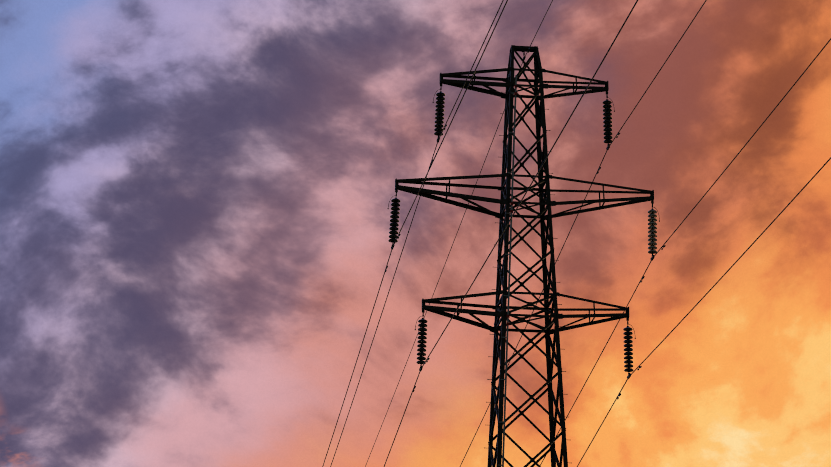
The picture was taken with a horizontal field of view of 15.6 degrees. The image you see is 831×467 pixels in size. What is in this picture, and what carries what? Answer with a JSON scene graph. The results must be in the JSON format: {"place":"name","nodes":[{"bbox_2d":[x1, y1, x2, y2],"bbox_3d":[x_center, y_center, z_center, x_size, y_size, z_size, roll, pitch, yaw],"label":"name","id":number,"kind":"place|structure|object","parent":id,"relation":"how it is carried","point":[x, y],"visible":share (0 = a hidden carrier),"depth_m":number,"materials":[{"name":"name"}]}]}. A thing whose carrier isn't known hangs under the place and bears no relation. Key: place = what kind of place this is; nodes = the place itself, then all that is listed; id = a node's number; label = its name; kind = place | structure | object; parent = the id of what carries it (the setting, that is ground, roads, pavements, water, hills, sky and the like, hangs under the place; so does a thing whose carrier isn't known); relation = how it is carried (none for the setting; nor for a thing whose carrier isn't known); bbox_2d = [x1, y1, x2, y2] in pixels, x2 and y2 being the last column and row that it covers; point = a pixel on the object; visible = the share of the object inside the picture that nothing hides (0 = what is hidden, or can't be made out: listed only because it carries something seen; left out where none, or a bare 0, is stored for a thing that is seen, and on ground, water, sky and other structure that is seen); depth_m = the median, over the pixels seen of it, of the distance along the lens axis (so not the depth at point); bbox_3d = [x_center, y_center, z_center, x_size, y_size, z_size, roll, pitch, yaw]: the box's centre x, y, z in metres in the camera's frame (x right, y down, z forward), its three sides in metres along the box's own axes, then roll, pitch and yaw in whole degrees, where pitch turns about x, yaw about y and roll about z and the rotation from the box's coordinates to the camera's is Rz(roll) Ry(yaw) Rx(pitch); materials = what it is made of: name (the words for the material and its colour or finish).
{"place":"outdoors","nodes":[
{"label":"outdoors","id":0,"kind":"place"},
{"bbox_2d":[0,0,830,466],"label":"sky","id":1,"kind":"structure","parent":0,"point":[195,195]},
{"bbox_3d":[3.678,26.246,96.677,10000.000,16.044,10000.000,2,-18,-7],"label":"ground","id":2,"kind":"structure","parent":0,"visible":0},
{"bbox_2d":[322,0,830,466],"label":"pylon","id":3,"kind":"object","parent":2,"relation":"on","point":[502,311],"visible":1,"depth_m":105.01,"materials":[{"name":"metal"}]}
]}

